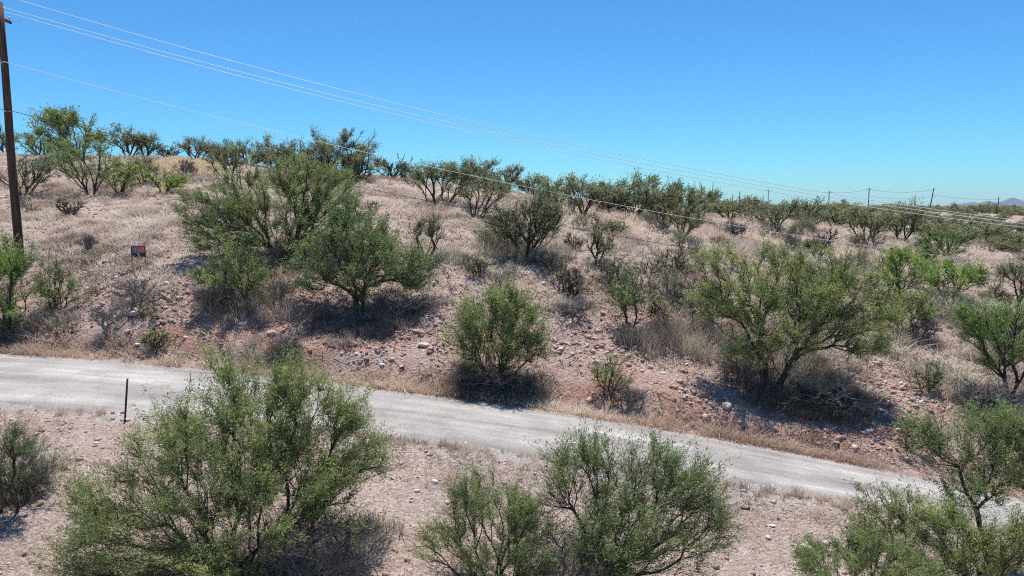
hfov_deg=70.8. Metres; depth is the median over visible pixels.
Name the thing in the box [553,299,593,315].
dead shrub
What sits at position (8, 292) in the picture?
twiggy bush
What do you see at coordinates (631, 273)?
twiggy bush
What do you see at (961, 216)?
scrub tree
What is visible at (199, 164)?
golden grass
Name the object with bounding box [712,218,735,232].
twiggy bush
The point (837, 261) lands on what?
twiggy bush
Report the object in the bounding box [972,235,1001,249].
twiggy bush
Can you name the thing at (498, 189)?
mesquite tree
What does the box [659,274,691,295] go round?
twiggy bush
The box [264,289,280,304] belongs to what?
twiggy bush
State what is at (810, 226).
twiggy bush
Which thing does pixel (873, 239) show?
twiggy bush
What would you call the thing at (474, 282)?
brush
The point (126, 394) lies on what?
marker post
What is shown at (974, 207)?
scrub tree
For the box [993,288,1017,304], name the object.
twiggy bush
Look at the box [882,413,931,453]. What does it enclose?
weed bush
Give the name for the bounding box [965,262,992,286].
twiggy bush
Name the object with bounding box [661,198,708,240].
mesquite tree
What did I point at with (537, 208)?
mesquite tree
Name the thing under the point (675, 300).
twiggy bush
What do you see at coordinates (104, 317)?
dead shrub
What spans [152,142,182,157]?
mesquite bush
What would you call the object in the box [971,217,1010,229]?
scrub tree
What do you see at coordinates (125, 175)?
mesquite tree
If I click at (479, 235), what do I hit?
twiggy bush
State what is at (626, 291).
mesquite tree
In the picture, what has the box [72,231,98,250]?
dead shrub
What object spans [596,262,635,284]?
twiggy bush
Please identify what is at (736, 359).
dead shrub
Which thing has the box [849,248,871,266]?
twiggy bush
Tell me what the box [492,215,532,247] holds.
twiggy bush
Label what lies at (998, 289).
twiggy bush
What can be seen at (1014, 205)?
scrub tree
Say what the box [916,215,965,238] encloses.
scrub tree
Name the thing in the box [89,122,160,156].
mesquite tree
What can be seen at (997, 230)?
mesquite tree
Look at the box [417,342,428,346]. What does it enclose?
rock
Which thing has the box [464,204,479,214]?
twiggy bush
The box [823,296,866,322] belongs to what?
twiggy bush
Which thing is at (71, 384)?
road
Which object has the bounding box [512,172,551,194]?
mesquite tree
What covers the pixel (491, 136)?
power line
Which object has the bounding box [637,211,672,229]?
twiggy bush
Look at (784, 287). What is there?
twiggy bush
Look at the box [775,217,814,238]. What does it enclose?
twiggy bush
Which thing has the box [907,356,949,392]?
mesquite bush
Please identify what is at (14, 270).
mesquite tree
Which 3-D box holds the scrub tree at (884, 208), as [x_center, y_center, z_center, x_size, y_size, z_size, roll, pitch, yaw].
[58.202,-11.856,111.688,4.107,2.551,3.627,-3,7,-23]
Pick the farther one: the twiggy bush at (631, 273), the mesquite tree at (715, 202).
the mesquite tree at (715, 202)
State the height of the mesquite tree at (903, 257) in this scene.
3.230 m
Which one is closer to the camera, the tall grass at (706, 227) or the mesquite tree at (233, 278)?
the mesquite tree at (233, 278)
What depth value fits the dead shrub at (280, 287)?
28.83 m
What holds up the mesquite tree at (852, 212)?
on the ground at (574, 383)
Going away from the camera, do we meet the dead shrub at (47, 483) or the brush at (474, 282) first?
the dead shrub at (47, 483)
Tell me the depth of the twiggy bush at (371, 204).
42.76 m
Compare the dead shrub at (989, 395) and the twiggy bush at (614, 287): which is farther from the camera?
the twiggy bush at (614, 287)
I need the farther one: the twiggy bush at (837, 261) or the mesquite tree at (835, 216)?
the mesquite tree at (835, 216)
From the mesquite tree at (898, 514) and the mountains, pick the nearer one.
the mesquite tree at (898, 514)
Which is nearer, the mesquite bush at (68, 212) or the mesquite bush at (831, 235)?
the mesquite bush at (68, 212)
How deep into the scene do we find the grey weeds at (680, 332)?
28.00 m
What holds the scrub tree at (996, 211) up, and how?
on the ground at (574, 383)
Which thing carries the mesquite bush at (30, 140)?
on the ground at (574, 383)
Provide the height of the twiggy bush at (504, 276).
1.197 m
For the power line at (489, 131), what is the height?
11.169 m
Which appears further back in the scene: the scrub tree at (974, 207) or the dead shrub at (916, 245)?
the scrub tree at (974, 207)
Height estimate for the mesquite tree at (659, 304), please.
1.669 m
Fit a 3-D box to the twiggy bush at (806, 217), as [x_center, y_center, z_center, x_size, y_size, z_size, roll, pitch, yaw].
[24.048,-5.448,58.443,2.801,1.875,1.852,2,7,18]
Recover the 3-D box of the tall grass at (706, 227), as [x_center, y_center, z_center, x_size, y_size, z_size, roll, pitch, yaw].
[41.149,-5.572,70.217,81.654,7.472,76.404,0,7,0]
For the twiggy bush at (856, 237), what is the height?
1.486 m
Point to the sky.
(901, 99)
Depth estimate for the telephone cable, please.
34.69 m
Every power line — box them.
[3,7,1023,223]
[10,13,1023,227]
[20,0,1021,220]
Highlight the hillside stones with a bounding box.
[0,159,1023,379]
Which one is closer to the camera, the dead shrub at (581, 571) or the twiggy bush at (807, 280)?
the dead shrub at (581, 571)
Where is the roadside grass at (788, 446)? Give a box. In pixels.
[0,330,1023,498]
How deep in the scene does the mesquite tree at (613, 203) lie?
52.10 m
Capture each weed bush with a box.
[132,318,172,354]
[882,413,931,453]
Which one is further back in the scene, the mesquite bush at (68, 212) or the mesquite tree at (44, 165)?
the mesquite tree at (44, 165)
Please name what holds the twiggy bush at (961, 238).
on the ground at (574, 383)
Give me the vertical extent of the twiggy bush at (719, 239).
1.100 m
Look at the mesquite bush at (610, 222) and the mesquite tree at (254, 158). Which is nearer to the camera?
the mesquite bush at (610, 222)
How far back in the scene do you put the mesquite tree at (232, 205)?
32.01 m
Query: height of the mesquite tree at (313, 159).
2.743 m
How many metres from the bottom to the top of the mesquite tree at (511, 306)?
4.260 m
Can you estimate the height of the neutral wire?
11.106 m
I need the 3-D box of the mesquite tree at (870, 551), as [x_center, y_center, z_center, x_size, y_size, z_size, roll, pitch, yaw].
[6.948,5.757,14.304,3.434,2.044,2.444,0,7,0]
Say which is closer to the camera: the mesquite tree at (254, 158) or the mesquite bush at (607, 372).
the mesquite bush at (607, 372)
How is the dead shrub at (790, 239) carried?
on the ground at (574, 383)
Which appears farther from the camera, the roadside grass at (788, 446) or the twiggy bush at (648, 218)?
the twiggy bush at (648, 218)
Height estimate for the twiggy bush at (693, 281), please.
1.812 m
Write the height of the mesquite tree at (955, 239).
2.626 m
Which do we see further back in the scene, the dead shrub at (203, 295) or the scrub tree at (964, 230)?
the scrub tree at (964, 230)
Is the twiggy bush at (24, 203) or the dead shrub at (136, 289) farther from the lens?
the twiggy bush at (24, 203)
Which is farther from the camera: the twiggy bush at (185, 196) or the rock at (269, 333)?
the twiggy bush at (185, 196)
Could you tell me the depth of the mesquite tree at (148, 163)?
49.68 m
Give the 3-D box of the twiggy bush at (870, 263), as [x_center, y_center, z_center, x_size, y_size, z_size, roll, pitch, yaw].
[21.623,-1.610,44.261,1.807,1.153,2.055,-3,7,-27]
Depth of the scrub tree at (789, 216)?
78.24 m
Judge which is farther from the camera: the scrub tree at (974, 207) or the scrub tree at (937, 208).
the scrub tree at (937, 208)
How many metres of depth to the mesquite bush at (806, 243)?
43.10 m
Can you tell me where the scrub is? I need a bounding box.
[638,204,1023,210]
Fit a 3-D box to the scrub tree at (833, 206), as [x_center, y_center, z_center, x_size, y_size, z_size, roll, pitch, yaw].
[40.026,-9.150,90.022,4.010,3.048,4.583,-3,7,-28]
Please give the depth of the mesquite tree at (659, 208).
45.92 m
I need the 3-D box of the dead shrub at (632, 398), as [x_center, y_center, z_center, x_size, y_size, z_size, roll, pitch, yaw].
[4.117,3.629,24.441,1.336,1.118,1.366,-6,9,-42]
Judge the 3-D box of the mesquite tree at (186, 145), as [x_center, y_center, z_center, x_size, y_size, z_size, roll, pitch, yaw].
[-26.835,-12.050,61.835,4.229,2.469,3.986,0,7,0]
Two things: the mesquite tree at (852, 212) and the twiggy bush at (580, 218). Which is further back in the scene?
the mesquite tree at (852, 212)
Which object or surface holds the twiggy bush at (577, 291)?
on the ground at (574, 383)
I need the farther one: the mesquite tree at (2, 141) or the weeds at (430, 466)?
the mesquite tree at (2, 141)
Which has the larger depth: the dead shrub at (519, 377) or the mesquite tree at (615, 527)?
the dead shrub at (519, 377)
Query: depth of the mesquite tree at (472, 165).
47.68 m
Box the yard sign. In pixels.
[131,246,145,268]
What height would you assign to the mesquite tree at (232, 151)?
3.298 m
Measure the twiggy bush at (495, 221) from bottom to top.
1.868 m
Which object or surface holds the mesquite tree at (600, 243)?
on the ground at (574, 383)
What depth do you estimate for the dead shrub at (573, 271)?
30.48 m
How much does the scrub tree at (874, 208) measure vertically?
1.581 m
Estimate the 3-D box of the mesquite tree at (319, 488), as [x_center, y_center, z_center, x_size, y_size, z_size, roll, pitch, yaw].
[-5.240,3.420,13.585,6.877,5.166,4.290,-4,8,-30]
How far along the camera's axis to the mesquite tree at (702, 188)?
107.90 m
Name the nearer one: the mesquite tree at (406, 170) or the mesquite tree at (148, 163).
the mesquite tree at (148, 163)
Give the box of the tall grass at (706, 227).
[525,194,1023,326]
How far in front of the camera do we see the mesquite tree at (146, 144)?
59.73 m
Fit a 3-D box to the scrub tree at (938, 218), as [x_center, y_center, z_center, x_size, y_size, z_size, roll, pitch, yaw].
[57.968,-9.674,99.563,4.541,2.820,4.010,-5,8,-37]
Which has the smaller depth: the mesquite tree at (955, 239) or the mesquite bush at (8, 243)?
the mesquite bush at (8, 243)
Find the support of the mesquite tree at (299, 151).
on the ground at (574, 383)
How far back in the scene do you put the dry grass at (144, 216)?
36.49 m
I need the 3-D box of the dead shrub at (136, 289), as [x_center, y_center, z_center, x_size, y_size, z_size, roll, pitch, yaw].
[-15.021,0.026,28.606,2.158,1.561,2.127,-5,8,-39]
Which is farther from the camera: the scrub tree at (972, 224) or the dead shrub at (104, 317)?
the scrub tree at (972, 224)
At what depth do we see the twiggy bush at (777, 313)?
30.36 m
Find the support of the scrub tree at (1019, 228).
on the ground at (574, 383)
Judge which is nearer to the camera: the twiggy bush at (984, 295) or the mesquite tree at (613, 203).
the twiggy bush at (984, 295)
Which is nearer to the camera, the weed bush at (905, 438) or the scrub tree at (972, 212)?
the weed bush at (905, 438)
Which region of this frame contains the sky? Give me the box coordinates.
[0,0,1023,205]
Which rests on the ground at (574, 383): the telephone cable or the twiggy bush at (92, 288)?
the twiggy bush at (92, 288)
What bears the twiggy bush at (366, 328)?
on the ground at (574, 383)
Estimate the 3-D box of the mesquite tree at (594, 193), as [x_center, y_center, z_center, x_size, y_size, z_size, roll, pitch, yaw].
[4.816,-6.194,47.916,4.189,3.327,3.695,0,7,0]
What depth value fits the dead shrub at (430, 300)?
28.31 m
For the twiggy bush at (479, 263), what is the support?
on the ground at (574, 383)
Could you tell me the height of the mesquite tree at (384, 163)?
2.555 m
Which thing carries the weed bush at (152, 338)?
on the ground at (574, 383)
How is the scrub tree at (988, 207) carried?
on the ground at (574, 383)
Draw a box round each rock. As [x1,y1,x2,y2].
[127,311,137,315]
[267,330,275,334]
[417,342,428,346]
[722,402,731,408]
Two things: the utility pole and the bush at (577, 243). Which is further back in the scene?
the bush at (577, 243)
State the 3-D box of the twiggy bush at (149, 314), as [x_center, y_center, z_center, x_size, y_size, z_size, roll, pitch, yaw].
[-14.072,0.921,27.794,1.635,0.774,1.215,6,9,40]
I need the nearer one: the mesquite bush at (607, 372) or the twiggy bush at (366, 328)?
the mesquite bush at (607, 372)
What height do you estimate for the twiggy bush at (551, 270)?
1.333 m
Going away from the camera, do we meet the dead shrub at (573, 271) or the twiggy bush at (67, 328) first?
the twiggy bush at (67, 328)
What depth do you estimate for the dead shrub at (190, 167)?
52.01 m
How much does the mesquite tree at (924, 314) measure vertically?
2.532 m
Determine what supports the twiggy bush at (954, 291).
on the ground at (574, 383)
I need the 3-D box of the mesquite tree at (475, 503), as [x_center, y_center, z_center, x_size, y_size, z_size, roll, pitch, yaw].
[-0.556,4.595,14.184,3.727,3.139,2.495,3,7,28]
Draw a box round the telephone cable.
[2,109,1015,295]
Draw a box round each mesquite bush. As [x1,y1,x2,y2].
[0,225,18,258]
[14,129,66,155]
[52,196,86,214]
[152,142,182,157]
[585,345,636,398]
[604,217,629,234]
[796,234,834,259]
[809,226,839,249]
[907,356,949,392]
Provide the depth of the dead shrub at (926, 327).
31.75 m
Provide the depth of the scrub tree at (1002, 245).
63.34 m
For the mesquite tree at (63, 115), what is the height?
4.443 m
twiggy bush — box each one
[0,284,24,295]
[9,195,40,212]
[27,191,43,199]
[43,318,85,337]
[85,285,101,295]
[130,305,165,320]
[174,188,198,205]
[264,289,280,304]
[356,325,375,333]
[364,198,383,210]
[457,251,479,264]
[461,255,491,275]
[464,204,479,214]
[466,225,511,246]
[475,226,506,251]
[479,211,517,230]
[481,264,521,287]
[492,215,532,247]
[534,252,581,275]
[537,201,570,226]
[540,258,601,299]
[567,195,586,212]
[570,213,592,228]
[586,251,636,287]
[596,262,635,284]
[601,279,633,297]
[617,276,647,294]
[618,261,662,295]
[630,254,664,273]
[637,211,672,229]
[642,264,689,300]
[648,244,694,275]
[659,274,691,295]
[660,229,672,236]
[661,287,702,308]
[664,227,708,255]
[672,255,695,272]
[677,275,716,306]
[709,235,731,244]
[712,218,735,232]
[731,203,765,220]
[752,223,784,238]
[762,298,795,320]
[771,279,801,298]
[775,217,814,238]
[776,228,798,240]
[783,270,828,290]
[793,210,826,229]
[805,222,818,234]
[816,251,865,273]
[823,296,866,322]
[845,232,869,249]
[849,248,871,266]
[851,225,888,247]
[854,283,880,301]
[855,258,875,265]
[872,288,910,306]
[929,282,974,308]
[949,229,969,243]
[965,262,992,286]
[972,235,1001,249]
[976,289,994,301]
[979,283,1008,299]
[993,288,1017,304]
[1009,250,1023,260]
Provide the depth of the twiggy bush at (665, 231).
43.16 m
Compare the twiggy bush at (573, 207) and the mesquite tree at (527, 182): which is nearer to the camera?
the twiggy bush at (573, 207)
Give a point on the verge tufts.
(797, 494)
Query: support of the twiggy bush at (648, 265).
on the ground at (574, 383)
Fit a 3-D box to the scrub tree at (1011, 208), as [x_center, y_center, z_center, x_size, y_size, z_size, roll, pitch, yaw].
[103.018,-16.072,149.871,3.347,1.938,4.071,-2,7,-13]
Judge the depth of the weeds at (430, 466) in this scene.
17.90 m
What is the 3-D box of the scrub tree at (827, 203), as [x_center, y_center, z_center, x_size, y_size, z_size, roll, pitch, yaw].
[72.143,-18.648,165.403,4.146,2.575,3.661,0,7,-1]
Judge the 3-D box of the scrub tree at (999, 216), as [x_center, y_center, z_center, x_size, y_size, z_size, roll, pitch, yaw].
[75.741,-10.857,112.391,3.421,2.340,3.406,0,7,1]
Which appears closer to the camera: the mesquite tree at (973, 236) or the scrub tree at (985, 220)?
the mesquite tree at (973, 236)
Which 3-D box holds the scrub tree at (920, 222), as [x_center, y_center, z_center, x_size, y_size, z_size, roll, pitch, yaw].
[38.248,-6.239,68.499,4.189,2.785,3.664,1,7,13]
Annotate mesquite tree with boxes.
[0,122,18,151]
[0,151,61,195]
[0,232,49,332]
[0,405,70,513]
[20,103,131,157]
[26,327,418,575]
[30,252,91,310]
[43,132,140,195]
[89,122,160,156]
[94,157,144,192]
[128,129,167,155]
[130,157,160,184]
[132,164,189,194]
[161,141,384,254]
[171,133,221,159]
[180,223,275,301]
[197,141,241,161]
[200,138,253,184]
[220,136,283,164]
[247,132,300,166]
[256,138,315,167]
[274,180,447,308]
[292,124,380,175]
[296,146,334,173]
[328,140,382,178]
[334,163,370,183]
[339,150,365,174]
[370,153,412,177]
[394,453,573,575]
[396,163,424,179]
[398,156,464,204]
[404,207,446,262]
[424,154,501,202]
[433,266,557,386]
[439,166,520,217]
[454,164,498,187]
[469,176,569,256]
[492,162,525,190]
[505,413,758,575]
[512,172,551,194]
[524,171,581,202]
[555,172,615,215]
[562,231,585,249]
[576,179,610,200]
[582,213,622,265]
[583,166,685,214]
[584,179,636,210]
[597,178,639,210]
[598,265,653,329]
[640,193,683,213]
[642,293,676,324]
[649,179,726,219]
[649,200,675,229]
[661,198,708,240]
[677,224,916,389]
[679,284,717,327]
[686,181,718,211]
[703,194,765,219]
[708,194,722,212]
[736,195,767,214]
[752,196,804,229]
[787,518,961,575]
[790,196,829,227]
[824,205,852,226]
[837,202,902,241]
[842,473,934,549]
[845,199,872,228]
[869,241,945,293]
[870,485,1023,575]
[872,284,949,331]
[881,196,934,240]
[887,382,1023,574]
[906,250,993,294]
[910,227,971,258]
[915,239,942,258]
[934,291,1023,398]
[946,219,979,242]
[967,219,1013,242]
[990,252,1023,307]
[1007,230,1023,248]
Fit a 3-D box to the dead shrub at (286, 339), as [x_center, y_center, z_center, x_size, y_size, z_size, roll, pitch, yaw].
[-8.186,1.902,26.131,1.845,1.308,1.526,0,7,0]
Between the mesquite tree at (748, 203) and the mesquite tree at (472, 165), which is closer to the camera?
the mesquite tree at (472, 165)
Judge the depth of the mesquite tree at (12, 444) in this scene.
14.94 m
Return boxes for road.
[0,354,1023,528]
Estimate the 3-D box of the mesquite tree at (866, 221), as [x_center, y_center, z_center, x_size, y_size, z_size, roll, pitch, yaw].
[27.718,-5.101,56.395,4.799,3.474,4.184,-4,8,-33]
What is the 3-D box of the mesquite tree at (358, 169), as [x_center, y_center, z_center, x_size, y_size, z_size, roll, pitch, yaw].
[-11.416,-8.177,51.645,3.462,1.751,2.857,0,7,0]
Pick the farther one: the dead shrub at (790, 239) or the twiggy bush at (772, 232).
the twiggy bush at (772, 232)
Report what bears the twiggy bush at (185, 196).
on the ground at (574, 383)
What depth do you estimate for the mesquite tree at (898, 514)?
16.98 m
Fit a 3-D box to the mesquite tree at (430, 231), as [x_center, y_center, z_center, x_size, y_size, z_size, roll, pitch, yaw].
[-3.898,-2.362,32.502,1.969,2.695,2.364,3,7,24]
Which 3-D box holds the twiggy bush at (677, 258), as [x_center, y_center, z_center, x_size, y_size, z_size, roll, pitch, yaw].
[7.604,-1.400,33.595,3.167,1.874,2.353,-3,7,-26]
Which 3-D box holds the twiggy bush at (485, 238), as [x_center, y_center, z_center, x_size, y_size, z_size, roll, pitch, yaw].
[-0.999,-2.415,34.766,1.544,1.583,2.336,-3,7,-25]
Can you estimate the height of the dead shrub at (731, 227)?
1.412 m
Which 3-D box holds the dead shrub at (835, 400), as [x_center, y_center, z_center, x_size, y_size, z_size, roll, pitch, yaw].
[10.954,3.544,24.959,3.399,1.930,2.882,-5,8,-37]
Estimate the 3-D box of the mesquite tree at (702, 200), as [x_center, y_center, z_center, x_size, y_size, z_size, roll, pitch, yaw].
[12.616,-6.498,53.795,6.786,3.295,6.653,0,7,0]
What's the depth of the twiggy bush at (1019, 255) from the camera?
60.10 m
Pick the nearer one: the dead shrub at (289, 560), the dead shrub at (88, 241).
the dead shrub at (289, 560)
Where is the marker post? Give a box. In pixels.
[124,378,128,421]
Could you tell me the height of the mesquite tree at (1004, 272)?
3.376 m
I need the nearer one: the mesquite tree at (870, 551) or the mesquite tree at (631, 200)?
the mesquite tree at (870, 551)
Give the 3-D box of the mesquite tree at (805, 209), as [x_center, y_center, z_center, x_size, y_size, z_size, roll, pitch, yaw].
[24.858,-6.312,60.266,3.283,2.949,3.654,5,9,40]
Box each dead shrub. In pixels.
[10,448,65,494]
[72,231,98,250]
[81,305,128,334]
[105,276,161,307]
[172,159,198,174]
[190,278,237,310]
[249,497,408,575]
[262,278,296,299]
[265,326,306,353]
[394,293,441,311]
[458,365,539,389]
[531,525,641,575]
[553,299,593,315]
[555,264,586,291]
[615,380,648,408]
[714,333,765,375]
[725,220,748,236]
[781,229,801,249]
[786,360,880,416]
[903,316,946,340]
[911,238,935,247]
[950,371,1021,410]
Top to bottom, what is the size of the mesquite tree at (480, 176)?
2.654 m
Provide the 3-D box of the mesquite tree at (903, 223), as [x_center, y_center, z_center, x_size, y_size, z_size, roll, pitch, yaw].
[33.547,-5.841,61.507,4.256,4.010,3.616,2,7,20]
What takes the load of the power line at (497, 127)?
attached to the utility pole
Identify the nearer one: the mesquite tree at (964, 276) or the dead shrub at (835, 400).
the dead shrub at (835, 400)
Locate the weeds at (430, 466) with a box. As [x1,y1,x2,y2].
[0,402,973,575]
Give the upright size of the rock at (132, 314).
0.215 m
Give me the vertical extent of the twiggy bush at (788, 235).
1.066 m
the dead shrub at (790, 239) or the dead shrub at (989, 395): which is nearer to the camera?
the dead shrub at (989, 395)
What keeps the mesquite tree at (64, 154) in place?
on the ground at (574, 383)
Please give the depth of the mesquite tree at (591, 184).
58.05 m
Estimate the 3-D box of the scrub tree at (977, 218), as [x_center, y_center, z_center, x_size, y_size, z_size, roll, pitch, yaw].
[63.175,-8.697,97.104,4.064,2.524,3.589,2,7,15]
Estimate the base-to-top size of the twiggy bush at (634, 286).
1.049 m
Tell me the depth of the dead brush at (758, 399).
26.05 m
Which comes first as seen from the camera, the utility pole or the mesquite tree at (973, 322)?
the mesquite tree at (973, 322)
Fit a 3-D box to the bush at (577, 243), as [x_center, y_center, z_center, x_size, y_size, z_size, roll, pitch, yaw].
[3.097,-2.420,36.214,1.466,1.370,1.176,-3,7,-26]
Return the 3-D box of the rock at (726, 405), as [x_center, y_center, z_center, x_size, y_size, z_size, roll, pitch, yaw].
[7.310,3.999,24.516,0.371,0.239,0.316,-2,7,-18]
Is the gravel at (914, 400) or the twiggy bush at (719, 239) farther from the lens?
the twiggy bush at (719, 239)
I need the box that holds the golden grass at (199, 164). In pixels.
[151,155,220,176]
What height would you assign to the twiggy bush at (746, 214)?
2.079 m
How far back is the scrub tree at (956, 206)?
125.42 m
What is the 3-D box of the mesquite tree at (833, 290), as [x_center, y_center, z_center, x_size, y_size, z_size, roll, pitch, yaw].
[10.293,0.694,25.978,8.797,5.948,4.254,-1,7,-12]
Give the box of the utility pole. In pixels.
[0,0,23,257]
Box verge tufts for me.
[53,404,1011,536]
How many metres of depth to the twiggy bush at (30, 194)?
46.60 m
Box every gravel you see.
[0,246,1021,492]
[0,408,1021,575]
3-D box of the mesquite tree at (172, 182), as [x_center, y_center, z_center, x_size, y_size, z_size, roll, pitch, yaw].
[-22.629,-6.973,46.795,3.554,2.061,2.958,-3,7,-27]
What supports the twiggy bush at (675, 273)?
on the ground at (574, 383)
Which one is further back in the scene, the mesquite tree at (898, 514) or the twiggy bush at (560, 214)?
the twiggy bush at (560, 214)
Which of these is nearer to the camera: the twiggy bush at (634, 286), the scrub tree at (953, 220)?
the twiggy bush at (634, 286)
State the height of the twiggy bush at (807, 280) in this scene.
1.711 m
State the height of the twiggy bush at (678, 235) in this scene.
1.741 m
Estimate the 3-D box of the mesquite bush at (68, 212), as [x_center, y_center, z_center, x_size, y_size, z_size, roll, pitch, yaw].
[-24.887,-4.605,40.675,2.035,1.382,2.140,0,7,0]
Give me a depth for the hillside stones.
35.25 m
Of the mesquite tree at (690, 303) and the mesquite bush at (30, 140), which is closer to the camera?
the mesquite tree at (690, 303)
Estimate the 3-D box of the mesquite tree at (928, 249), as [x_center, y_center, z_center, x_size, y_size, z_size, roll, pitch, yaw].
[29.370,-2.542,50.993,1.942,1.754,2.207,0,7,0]
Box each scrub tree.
[781,209,801,219]
[817,201,832,210]
[820,203,846,214]
[828,198,850,206]
[869,206,883,213]
[875,204,896,213]
[893,211,936,232]
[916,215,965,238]
[923,208,946,222]
[930,213,964,226]
[931,206,945,211]
[935,226,968,240]
[943,202,970,216]
[952,211,968,221]
[959,219,981,228]
[964,208,979,216]
[967,216,997,229]
[968,204,982,211]
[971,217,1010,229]
[976,202,994,213]
[984,212,1011,222]
[991,237,1016,250]
[992,203,1010,213]
[998,207,1017,213]
[999,237,1023,252]
[1000,209,1018,216]
[1002,204,1021,214]
[1005,220,1023,233]
[1014,208,1023,215]
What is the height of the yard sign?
1.042 m
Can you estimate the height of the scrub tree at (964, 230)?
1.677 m
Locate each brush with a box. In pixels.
[0,152,1023,399]
[0,237,1023,575]
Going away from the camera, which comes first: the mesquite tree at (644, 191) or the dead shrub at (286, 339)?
the dead shrub at (286, 339)
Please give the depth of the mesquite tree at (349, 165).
53.85 m
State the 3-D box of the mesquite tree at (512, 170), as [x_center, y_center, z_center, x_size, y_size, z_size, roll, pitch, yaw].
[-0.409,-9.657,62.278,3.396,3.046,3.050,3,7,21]
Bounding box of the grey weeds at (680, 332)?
[0,168,1022,564]
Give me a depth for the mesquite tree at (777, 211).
53.83 m
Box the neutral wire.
[3,61,1022,265]
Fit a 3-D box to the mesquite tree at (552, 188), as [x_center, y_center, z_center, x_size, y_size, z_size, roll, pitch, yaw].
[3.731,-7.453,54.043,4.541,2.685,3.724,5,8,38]
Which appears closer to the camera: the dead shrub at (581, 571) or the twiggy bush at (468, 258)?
the dead shrub at (581, 571)
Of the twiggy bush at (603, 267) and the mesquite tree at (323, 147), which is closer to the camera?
the twiggy bush at (603, 267)
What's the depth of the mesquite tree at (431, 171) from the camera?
46.33 m
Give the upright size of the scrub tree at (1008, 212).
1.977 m
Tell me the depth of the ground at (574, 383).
24.98 m
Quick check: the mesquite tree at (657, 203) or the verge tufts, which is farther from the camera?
the mesquite tree at (657, 203)
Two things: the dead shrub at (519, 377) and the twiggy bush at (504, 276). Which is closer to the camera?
the dead shrub at (519, 377)
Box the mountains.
[958,198,1023,205]
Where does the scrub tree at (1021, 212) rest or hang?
on the ground at (574, 383)
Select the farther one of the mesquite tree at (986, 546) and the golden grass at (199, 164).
the golden grass at (199, 164)
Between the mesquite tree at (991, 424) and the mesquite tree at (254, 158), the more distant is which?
the mesquite tree at (254, 158)
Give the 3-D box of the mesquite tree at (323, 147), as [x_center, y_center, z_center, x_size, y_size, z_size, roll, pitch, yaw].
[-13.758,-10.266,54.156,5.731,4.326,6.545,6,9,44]
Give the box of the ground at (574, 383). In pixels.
[0,155,1023,575]
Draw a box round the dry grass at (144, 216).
[0,152,1023,436]
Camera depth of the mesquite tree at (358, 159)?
53.87 m
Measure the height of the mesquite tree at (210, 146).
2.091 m
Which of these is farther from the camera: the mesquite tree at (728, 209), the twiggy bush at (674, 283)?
the mesquite tree at (728, 209)
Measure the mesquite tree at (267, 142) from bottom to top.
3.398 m
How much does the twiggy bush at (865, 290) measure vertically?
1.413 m
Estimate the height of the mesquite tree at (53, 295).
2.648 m
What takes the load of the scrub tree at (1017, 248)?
on the ground at (574, 383)
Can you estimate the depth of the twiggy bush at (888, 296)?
35.22 m
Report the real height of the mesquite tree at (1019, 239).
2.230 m
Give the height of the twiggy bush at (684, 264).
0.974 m

